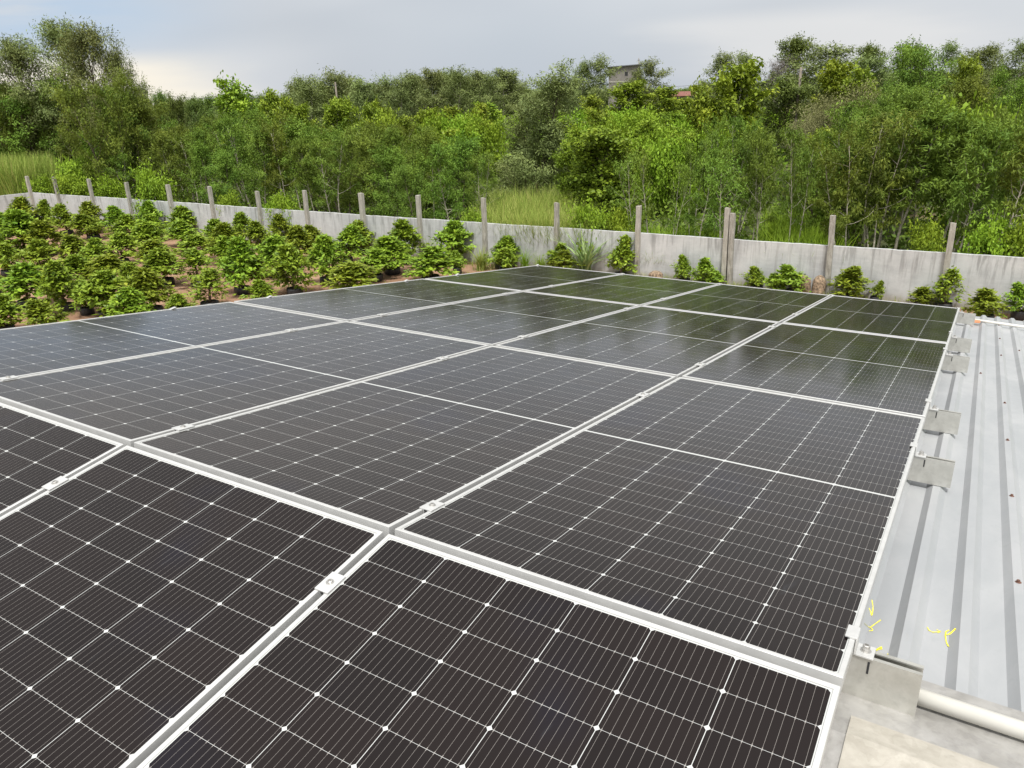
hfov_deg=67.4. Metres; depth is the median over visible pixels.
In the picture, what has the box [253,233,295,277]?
potted shrub
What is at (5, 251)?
potted shrub
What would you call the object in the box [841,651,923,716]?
mounting rail
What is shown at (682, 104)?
broadleaf tree
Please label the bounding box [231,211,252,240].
potted shrub
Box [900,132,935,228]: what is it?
slender tree
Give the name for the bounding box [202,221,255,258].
potted shrub
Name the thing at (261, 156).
slender tree
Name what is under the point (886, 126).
slender tree
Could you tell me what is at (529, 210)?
reeds
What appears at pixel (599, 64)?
eucalypt tree
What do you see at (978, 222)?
slender tree
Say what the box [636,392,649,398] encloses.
clamp
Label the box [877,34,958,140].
leafy tree
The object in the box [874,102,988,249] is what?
slender tree
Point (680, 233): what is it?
grass
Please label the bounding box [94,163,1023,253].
undergrowth
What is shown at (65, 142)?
slender tree
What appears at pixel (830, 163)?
slender tree
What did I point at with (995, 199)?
slender tree
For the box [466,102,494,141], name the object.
broadleaf tree
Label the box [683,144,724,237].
slender tree
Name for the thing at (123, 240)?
potted shrub
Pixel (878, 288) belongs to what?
potted shrub
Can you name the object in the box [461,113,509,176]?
bush
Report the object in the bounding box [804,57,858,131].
broadleaf tree
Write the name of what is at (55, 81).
leafy tree
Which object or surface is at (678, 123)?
bush
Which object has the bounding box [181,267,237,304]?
potted shrub
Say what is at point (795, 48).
round tree
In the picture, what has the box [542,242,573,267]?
potted shrub
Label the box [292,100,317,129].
broadleaf tree
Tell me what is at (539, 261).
grass tuft
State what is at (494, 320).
solar panel
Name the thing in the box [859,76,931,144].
leafy tree
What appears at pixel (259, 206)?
fence post
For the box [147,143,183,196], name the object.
leafy tree
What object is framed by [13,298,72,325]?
potted shrub
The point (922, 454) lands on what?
end clamp
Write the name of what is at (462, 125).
bush
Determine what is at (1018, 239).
bush
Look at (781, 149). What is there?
scrub
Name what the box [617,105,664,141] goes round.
bush
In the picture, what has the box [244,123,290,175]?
slender tree
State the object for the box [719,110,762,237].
slender tree
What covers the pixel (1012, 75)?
round tree
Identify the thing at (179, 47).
sky
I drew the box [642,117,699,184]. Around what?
bush
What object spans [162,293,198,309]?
potted shrub
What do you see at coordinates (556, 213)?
fence post
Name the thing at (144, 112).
leafy tree
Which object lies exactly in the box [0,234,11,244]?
potted shrub
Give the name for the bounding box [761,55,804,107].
bare tree
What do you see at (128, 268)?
potted shrub
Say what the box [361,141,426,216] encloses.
leafy tree
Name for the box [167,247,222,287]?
potted shrub
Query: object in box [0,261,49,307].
potted shrub
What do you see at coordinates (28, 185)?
fence post
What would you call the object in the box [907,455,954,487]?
mounting rail
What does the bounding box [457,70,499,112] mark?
eucalypt tree
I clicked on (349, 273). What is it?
potted shrub
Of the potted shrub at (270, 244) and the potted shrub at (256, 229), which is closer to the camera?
the potted shrub at (270, 244)
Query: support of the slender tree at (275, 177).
on the ground at (180, 288)
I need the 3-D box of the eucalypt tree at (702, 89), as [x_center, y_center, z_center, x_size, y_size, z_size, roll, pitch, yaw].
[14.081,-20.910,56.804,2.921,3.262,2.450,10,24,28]
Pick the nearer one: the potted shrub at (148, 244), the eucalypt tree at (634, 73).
the potted shrub at (148, 244)
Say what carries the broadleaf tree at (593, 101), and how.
on the ground at (180, 288)
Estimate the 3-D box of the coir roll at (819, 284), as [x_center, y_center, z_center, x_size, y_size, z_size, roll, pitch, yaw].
[9.402,-2.976,23.535,0.413,0.711,0.415,-2,12,-33]
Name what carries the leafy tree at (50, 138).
on the ground at (180, 288)
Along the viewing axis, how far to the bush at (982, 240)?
21.88 m
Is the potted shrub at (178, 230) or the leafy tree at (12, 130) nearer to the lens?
the potted shrub at (178, 230)
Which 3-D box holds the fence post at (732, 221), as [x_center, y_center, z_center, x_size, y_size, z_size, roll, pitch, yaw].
[7.065,-4.187,24.772,0.163,2.794,0.162,10,24,32]
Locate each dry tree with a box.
[776,75,887,151]
[781,98,837,175]
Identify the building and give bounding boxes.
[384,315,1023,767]
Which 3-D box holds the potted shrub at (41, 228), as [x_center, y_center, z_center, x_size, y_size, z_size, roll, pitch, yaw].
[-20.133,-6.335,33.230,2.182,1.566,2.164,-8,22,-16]
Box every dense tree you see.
[487,90,550,199]
[489,57,588,198]
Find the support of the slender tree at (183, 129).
on the ground at (180, 288)
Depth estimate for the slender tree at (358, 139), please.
43.56 m
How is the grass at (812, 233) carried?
on the ground at (180, 288)
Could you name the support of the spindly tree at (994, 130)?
on the ground at (180, 288)
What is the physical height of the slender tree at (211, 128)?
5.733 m
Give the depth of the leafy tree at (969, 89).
35.85 m
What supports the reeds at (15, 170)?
on the ground at (180, 288)
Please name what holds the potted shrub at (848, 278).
on the ground at (180, 288)
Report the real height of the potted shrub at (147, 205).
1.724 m
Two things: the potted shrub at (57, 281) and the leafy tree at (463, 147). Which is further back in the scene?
the leafy tree at (463, 147)
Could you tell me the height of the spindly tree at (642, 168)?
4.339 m
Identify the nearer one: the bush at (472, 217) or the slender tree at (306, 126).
the bush at (472, 217)
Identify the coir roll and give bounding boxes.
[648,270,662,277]
[799,275,810,292]
[811,275,825,293]
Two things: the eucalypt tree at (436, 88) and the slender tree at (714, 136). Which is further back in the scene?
the eucalypt tree at (436, 88)
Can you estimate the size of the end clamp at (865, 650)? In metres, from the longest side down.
0.062 x 0.052 x 0.040 m
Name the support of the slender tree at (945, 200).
on the ground at (180, 288)
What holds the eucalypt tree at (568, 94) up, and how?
on the ground at (180, 288)
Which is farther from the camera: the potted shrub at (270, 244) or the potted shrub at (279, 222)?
the potted shrub at (279, 222)
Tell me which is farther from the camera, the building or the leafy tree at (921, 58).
the leafy tree at (921, 58)
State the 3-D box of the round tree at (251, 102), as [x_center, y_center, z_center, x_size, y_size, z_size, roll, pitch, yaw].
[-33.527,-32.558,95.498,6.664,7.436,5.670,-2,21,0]
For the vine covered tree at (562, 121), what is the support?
on the ground at (180, 288)
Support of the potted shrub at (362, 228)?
on the ground at (180, 288)
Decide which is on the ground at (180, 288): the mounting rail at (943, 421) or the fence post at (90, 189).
the fence post at (90, 189)
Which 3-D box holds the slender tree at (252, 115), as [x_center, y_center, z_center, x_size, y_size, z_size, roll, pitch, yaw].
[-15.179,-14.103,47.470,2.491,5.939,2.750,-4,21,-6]
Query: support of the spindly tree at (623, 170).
on the ground at (180, 288)
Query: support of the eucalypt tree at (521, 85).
on the ground at (180, 288)
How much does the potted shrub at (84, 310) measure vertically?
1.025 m
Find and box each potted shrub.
[0,208,46,251]
[0,212,10,237]
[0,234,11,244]
[0,242,23,276]
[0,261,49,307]
[0,293,24,328]
[5,195,39,219]
[8,236,71,273]
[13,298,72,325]
[17,220,67,255]
[24,259,86,312]
[32,199,53,224]
[43,203,77,235]
[51,234,106,260]
[61,253,95,282]
[63,213,111,239]
[66,266,132,316]
[70,282,94,315]
[72,198,105,233]
[77,234,118,266]
[78,253,126,278]
[98,205,124,233]
[103,213,136,239]
[103,230,144,261]
[105,286,154,316]
[113,261,137,283]
[116,265,177,310]
[127,211,171,230]
[129,219,168,249]
[129,237,179,262]
[133,247,187,285]
[134,199,167,227]
[161,205,197,233]
[161,219,201,244]
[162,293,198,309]
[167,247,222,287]
[168,233,210,261]
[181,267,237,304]
[196,218,237,239]
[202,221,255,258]
[206,234,233,273]
[215,235,275,294]
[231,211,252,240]
[239,278,279,298]
[243,220,272,248]
[249,260,268,284]
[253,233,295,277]
[259,240,321,294]
[265,213,291,241]
[284,224,315,257]
[300,233,353,284]
[304,223,321,253]
[312,260,383,288]
[333,224,368,261]
[349,219,375,254]
[352,246,400,281]
[362,235,413,274]
[387,218,429,264]
[402,245,465,278]
[428,216,476,257]
[450,249,466,274]
[483,235,520,268]
[487,247,521,269]
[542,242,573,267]
[545,249,585,268]
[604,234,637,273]
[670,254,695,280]
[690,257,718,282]
[704,270,725,282]
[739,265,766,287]
[759,272,786,289]
[770,264,811,292]
[827,265,875,296]
[869,280,885,299]
[906,286,940,304]
[924,265,968,306]
[960,287,1009,317]
[999,281,1023,320]
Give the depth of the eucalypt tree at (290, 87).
77.34 m
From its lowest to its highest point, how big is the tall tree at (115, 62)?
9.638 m
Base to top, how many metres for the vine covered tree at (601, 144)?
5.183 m
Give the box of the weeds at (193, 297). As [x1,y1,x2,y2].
[44,243,476,320]
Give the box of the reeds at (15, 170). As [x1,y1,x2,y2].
[0,149,66,195]
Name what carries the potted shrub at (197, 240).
on the ground at (180, 288)
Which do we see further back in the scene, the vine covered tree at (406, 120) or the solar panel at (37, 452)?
the vine covered tree at (406, 120)
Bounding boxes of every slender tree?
[51,127,98,180]
[77,131,108,192]
[103,150,138,196]
[118,144,137,190]
[136,148,170,186]
[148,131,193,199]
[156,120,182,194]
[166,122,195,202]
[166,133,223,201]
[170,130,204,202]
[184,126,217,202]
[193,121,219,176]
[199,114,223,181]
[202,110,249,201]
[210,112,256,206]
[217,106,256,194]
[238,124,280,204]
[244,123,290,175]
[245,106,285,164]
[256,116,299,195]
[287,136,322,210]
[296,129,361,212]
[298,120,320,199]
[339,120,371,195]
[347,126,365,190]
[357,121,381,213]
[371,123,412,217]
[380,120,419,173]
[415,123,434,156]
[417,131,448,218]
[423,141,466,219]
[459,145,488,209]
[459,148,505,212]
[672,135,713,233]
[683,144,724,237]
[701,115,731,237]
[716,133,769,236]
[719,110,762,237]
[729,125,784,234]
[735,139,788,232]
[737,124,788,240]
[773,122,827,241]
[782,131,820,207]
[803,119,884,245]
[812,94,904,246]
[832,110,927,246]
[838,105,924,247]
[842,105,916,247]
[870,109,908,222]
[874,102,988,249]
[884,107,937,236]
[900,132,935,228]
[917,118,1016,251]
[937,126,982,219]
[939,120,1022,252]
[941,125,1022,251]
[948,130,1023,251]
[956,119,1023,250]
[965,118,1023,224]
[989,104,1023,227]
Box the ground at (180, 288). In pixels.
[0,85,1023,326]
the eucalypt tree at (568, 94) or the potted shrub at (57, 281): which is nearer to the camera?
the potted shrub at (57, 281)
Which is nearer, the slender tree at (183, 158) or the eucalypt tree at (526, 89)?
the slender tree at (183, 158)
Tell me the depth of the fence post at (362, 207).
31.61 m
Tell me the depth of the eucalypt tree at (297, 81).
67.52 m
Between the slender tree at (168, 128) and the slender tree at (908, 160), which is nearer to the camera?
the slender tree at (908, 160)
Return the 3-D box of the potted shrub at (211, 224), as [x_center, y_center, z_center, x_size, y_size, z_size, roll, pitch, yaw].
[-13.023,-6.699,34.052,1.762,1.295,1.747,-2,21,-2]
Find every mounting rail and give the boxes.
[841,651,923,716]
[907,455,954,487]
[923,409,960,434]
[941,355,969,372]
[948,337,971,352]
[956,313,975,324]
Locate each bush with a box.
[19,172,53,193]
[50,146,99,194]
[51,166,100,202]
[91,170,131,197]
[122,157,183,215]
[214,188,241,218]
[262,188,300,234]
[262,192,277,214]
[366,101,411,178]
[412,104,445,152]
[416,107,468,174]
[442,107,489,170]
[445,108,483,174]
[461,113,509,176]
[461,203,492,248]
[561,104,597,135]
[564,192,614,255]
[567,114,598,174]
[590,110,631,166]
[597,123,649,206]
[597,200,634,231]
[601,105,639,136]
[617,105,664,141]
[620,104,665,143]
[630,127,702,217]
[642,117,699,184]
[671,114,700,136]
[687,113,733,210]
[905,209,948,251]
[957,207,1018,255]
[999,211,1023,256]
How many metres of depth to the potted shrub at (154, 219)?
35.67 m
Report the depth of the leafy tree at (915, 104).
33.56 m
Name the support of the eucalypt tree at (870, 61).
on the ground at (180, 288)
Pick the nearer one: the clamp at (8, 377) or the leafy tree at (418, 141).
the clamp at (8, 377)
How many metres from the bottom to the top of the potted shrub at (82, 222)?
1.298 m
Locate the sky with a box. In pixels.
[0,0,1023,105]
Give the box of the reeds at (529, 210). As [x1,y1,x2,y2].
[451,177,625,246]
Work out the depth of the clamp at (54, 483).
2.43 m
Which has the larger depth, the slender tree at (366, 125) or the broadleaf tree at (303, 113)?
the broadleaf tree at (303, 113)
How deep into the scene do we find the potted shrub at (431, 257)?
26.37 m
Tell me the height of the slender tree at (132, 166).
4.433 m
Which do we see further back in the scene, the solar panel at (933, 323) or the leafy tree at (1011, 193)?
the leafy tree at (1011, 193)
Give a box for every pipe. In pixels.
[917,688,1023,740]
[975,319,1023,327]
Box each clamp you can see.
[0,375,18,379]
[42,476,68,490]
[171,424,194,430]
[314,572,345,596]
[419,500,444,513]
[436,356,448,359]
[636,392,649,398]
[695,362,704,367]
[845,624,875,660]
[910,442,926,457]
[925,399,938,410]
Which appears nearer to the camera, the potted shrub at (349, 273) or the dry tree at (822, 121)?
the potted shrub at (349, 273)
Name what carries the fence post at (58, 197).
on the ground at (180, 288)
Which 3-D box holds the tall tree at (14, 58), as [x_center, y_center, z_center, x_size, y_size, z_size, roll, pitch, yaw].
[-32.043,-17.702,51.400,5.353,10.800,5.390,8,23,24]
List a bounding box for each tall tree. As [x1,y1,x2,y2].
[0,29,79,157]
[8,12,104,155]
[38,15,152,190]
[87,45,155,198]
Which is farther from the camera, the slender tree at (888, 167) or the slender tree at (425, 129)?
the slender tree at (425, 129)
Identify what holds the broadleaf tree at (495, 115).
on the ground at (180, 288)
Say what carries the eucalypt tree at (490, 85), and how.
on the ground at (180, 288)
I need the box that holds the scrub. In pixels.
[202,89,1023,185]
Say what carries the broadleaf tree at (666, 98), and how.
on the ground at (180, 288)
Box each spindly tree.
[153,116,184,195]
[261,104,305,207]
[307,121,340,210]
[603,148,646,230]
[628,146,659,232]
[659,159,700,234]
[691,152,753,237]
[865,83,886,113]
[943,105,1022,252]
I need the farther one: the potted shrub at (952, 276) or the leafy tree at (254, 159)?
the leafy tree at (254, 159)
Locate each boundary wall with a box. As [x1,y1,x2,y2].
[0,193,32,212]
[33,192,1023,313]
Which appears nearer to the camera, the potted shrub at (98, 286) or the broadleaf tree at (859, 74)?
the potted shrub at (98, 286)
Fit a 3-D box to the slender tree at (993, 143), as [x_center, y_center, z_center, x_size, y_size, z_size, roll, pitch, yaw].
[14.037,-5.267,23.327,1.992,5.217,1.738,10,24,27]
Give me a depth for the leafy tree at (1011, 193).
29.29 m
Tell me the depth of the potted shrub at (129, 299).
22.02 m
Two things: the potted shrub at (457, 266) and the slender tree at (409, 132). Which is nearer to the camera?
the potted shrub at (457, 266)
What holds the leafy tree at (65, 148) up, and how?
on the ground at (180, 288)
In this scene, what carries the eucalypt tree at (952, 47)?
on the ground at (180, 288)
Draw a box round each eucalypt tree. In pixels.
[133,73,161,135]
[172,101,196,129]
[211,96,228,148]
[279,83,323,122]
[284,69,329,128]
[284,76,322,119]
[289,73,334,133]
[303,73,352,129]
[317,63,356,120]
[333,73,368,121]
[340,74,386,128]
[367,79,396,112]
[371,72,402,109]
[379,72,417,119]
[390,69,435,125]
[402,70,435,112]
[414,67,452,111]
[423,63,485,116]
[426,68,464,115]
[444,65,474,113]
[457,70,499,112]
[468,71,508,114]
[484,67,527,123]
[493,67,532,115]
[500,79,529,114]
[521,83,537,102]
[558,73,580,117]
[564,56,594,116]
[575,51,625,111]
[622,56,673,109]
[626,67,647,104]
[686,78,717,107]
[695,46,739,114]
[731,49,770,121]
[775,40,862,110]
[847,52,902,108]
[932,38,962,102]
[948,45,1015,103]
[980,41,1013,92]
[981,38,1023,107]
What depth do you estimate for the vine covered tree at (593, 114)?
47.00 m
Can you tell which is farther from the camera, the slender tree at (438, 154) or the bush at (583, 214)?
the slender tree at (438, 154)
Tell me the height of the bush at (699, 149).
5.522 m
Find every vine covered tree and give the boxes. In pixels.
[380,111,419,167]
[537,118,571,181]
[549,135,597,215]
[553,132,587,189]
[559,118,657,228]
[579,108,617,158]
[594,138,645,225]
[631,118,683,186]
[651,110,695,126]
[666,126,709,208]
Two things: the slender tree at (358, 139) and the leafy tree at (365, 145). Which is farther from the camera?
the slender tree at (358, 139)
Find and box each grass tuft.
[463,245,493,271]
[516,248,533,266]
[532,252,546,265]
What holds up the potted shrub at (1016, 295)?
on the ground at (180, 288)
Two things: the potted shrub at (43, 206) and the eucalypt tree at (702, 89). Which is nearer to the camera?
the potted shrub at (43, 206)
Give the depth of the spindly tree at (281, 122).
40.58 m
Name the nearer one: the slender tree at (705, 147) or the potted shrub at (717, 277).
the potted shrub at (717, 277)
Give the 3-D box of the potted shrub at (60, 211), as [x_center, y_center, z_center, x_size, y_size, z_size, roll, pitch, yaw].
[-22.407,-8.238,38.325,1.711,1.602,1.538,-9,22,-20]
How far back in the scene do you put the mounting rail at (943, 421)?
3.68 m
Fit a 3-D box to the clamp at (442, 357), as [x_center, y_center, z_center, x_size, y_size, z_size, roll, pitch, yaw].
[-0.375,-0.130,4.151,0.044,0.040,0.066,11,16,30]
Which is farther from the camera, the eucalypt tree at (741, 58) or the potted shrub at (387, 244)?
the eucalypt tree at (741, 58)
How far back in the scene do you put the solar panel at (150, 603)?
1.93 m
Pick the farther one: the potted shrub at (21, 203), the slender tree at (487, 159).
the potted shrub at (21, 203)
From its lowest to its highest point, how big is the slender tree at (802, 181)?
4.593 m
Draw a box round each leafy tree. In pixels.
[0,76,32,157]
[0,83,70,164]
[0,104,16,157]
[0,134,28,158]
[1,118,56,163]
[26,67,93,172]
[31,126,68,163]
[33,124,78,175]
[45,61,143,196]
[89,77,158,198]
[118,90,188,192]
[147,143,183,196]
[172,136,253,205]
[233,109,291,203]
[265,111,356,210]
[301,123,368,213]
[331,121,412,214]
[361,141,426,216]
[382,148,445,218]
[400,125,449,215]
[414,130,487,219]
[771,126,875,235]
[799,116,904,234]
[832,92,884,203]
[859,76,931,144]
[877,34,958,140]
[885,82,958,210]
[918,90,1021,238]
[932,107,994,243]
[934,68,1009,142]
[963,117,1023,225]
[965,64,1023,130]
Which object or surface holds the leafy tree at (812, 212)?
on the ground at (180, 288)
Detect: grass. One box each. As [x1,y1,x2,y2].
[595,216,749,257]
[741,201,858,264]
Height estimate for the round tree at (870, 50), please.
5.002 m
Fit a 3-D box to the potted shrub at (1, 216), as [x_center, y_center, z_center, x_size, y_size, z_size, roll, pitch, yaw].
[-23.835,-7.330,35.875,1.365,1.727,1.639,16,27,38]
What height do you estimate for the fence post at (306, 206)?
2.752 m
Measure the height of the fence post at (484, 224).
2.803 m
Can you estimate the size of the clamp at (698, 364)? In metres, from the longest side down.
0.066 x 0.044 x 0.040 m
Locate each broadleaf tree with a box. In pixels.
[208,69,265,125]
[211,126,250,195]
[254,87,283,143]
[270,95,305,179]
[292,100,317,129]
[322,97,358,156]
[334,95,360,136]
[356,96,382,127]
[377,101,399,123]
[408,121,461,218]
[412,106,443,126]
[435,104,461,122]
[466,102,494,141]
[471,101,510,133]
[573,93,606,130]
[601,78,658,114]
[644,84,681,125]
[670,97,694,117]
[680,75,731,153]
[704,53,780,164]
[788,126,844,210]
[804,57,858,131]
[830,59,880,130]
[947,53,983,108]
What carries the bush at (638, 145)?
on the ground at (180, 288)
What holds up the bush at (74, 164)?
on the ground at (180, 288)
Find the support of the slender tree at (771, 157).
on the ground at (180, 288)
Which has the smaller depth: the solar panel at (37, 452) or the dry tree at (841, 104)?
the solar panel at (37, 452)
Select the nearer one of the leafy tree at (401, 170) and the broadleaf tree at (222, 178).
the leafy tree at (401, 170)
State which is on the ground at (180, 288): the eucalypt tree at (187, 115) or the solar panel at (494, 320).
the eucalypt tree at (187, 115)
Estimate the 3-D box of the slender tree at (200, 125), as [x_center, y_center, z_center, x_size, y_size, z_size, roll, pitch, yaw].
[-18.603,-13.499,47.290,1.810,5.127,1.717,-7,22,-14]
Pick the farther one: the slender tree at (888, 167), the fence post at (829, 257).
the slender tree at (888, 167)
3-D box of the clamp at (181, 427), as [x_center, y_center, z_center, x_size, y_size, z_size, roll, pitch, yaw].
[-1.206,0.170,2.817,0.044,0.040,0.066,11,16,30]
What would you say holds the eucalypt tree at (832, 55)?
on the ground at (180, 288)
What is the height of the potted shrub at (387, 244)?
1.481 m
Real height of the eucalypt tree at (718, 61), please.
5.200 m
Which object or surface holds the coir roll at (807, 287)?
on the ground at (180, 288)
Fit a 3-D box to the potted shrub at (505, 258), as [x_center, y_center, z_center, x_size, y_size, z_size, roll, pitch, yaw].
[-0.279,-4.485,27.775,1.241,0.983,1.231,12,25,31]
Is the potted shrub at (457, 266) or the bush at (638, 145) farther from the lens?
the bush at (638, 145)
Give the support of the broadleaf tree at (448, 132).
on the ground at (180, 288)
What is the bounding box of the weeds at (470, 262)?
[49,223,1009,317]
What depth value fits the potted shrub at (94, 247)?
29.24 m
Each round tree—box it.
[151,87,177,130]
[163,90,193,133]
[183,93,212,130]
[188,94,227,131]
[214,94,268,118]
[252,92,270,119]
[749,70,824,159]
[756,78,773,100]
[757,31,827,105]
[853,40,892,92]
[889,41,932,91]
[923,70,949,87]
[995,68,1021,85]
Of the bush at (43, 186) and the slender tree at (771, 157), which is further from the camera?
the bush at (43, 186)
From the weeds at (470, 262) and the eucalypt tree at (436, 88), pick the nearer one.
the weeds at (470, 262)
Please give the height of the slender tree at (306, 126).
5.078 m
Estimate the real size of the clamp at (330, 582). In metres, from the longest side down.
0.066 x 0.044 x 0.040 m
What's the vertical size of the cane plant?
1.907 m
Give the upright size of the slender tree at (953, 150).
5.205 m
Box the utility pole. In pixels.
[790,67,803,157]
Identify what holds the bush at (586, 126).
on the ground at (180, 288)
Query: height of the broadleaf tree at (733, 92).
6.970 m
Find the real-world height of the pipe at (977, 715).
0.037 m
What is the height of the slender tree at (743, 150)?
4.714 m
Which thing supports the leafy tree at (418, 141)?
on the ground at (180, 288)
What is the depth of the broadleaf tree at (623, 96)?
50.18 m
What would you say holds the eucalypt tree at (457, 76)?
on the ground at (180, 288)
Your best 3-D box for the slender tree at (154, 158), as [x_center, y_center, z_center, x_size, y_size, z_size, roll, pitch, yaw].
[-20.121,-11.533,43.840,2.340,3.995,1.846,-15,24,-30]
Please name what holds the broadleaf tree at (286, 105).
on the ground at (180, 288)
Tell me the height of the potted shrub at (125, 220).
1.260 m
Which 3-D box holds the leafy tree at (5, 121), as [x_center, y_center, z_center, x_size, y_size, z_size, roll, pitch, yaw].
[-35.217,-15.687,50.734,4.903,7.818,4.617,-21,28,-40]
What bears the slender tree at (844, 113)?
on the ground at (180, 288)
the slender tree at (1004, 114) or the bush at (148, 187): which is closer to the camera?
the slender tree at (1004, 114)
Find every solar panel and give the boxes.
[0,302,343,376]
[0,321,488,447]
[0,403,124,516]
[0,446,383,767]
[134,346,675,536]
[137,534,840,767]
[234,279,520,321]
[350,291,637,345]
[395,377,924,692]
[425,265,619,290]
[495,306,777,378]
[525,274,717,305]
[642,284,829,323]
[682,323,948,422]
[782,295,958,344]
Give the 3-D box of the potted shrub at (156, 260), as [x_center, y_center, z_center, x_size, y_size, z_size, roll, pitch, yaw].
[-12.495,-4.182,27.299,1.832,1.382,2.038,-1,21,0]
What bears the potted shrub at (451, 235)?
on the ground at (180, 288)
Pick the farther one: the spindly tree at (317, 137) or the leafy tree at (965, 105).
the spindly tree at (317, 137)
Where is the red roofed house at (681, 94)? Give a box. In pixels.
[673,91,694,99]
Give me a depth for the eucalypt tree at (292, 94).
73.21 m
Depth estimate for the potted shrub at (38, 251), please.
28.83 m
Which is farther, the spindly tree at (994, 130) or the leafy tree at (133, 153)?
the leafy tree at (133, 153)
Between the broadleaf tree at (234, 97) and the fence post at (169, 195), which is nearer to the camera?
the fence post at (169, 195)
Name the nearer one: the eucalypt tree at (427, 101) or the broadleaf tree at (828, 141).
the broadleaf tree at (828, 141)
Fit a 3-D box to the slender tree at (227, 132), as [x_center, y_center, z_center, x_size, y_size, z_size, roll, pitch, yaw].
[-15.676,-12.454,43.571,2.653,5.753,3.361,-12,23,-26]
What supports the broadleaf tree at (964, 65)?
on the ground at (180, 288)
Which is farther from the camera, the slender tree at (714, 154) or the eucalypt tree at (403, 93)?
the eucalypt tree at (403, 93)
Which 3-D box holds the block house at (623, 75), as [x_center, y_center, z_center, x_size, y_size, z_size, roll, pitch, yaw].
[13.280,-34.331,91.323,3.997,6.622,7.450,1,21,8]
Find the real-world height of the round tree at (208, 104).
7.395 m
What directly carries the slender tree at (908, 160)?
on the ground at (180, 288)
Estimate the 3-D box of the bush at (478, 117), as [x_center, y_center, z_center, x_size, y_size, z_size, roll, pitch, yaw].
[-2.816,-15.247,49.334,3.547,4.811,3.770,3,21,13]
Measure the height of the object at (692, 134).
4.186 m
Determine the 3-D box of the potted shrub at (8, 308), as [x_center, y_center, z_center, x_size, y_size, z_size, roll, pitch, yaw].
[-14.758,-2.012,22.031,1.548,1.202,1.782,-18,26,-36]
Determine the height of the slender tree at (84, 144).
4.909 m
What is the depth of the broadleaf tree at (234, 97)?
54.60 m
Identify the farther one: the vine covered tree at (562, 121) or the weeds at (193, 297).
the vine covered tree at (562, 121)
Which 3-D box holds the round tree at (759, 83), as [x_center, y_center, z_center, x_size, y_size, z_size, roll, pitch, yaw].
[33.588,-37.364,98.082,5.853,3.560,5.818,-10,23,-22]
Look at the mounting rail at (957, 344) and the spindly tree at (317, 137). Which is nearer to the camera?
the mounting rail at (957, 344)
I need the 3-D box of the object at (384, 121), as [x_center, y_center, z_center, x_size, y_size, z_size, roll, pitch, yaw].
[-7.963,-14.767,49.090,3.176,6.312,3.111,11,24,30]
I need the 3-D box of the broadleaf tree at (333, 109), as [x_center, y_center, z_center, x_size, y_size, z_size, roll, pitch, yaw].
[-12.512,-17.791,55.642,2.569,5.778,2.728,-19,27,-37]
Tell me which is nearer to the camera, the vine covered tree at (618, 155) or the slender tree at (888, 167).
the slender tree at (888, 167)
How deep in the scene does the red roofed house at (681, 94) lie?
91.84 m
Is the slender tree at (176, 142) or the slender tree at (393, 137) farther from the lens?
the slender tree at (176, 142)
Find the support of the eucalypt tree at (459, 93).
on the ground at (180, 288)
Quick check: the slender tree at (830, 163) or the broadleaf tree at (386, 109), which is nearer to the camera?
the slender tree at (830, 163)
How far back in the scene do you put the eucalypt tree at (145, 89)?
53.31 m
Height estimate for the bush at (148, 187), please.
4.297 m
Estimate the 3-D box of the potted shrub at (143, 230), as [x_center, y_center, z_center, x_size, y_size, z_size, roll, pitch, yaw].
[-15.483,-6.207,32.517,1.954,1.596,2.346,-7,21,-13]
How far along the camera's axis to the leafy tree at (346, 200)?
38.65 m
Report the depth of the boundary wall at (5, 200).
42.23 m
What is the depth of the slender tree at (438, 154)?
31.77 m
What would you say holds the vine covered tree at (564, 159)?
on the ground at (180, 288)
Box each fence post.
[25,176,35,210]
[52,177,61,203]
[86,179,97,219]
[124,181,134,218]
[165,184,173,224]
[207,186,216,218]
[255,191,263,226]
[302,190,310,224]
[358,192,368,248]
[415,195,423,254]
[481,197,488,263]
[554,202,559,249]
[634,205,641,275]
[720,207,730,283]
[727,213,735,284]
[825,213,835,294]
[939,221,956,300]
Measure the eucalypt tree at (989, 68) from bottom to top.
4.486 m
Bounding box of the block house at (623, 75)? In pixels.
[608,64,641,107]
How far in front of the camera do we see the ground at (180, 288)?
30.81 m
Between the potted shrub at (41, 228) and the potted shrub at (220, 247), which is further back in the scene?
the potted shrub at (41, 228)
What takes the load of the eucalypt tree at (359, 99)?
on the ground at (180, 288)
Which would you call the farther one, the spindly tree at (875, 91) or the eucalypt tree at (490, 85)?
the eucalypt tree at (490, 85)
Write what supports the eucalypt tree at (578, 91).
on the ground at (180, 288)
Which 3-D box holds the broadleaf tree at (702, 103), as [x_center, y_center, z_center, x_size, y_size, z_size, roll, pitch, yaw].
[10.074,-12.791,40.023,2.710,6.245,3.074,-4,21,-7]
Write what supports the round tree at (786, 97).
on the ground at (180, 288)
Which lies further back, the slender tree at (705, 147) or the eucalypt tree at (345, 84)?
the eucalypt tree at (345, 84)
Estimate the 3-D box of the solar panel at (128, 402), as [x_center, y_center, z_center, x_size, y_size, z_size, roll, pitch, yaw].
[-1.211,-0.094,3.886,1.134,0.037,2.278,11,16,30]
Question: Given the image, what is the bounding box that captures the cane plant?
[547,220,625,270]
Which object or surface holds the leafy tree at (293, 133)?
on the ground at (180, 288)
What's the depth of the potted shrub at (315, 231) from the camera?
30.97 m
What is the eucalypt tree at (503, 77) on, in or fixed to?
on the ground at (180, 288)
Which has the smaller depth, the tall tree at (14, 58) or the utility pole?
the utility pole
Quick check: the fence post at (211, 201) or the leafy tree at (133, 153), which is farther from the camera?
the leafy tree at (133, 153)
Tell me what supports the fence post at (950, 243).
on the ground at (180, 288)

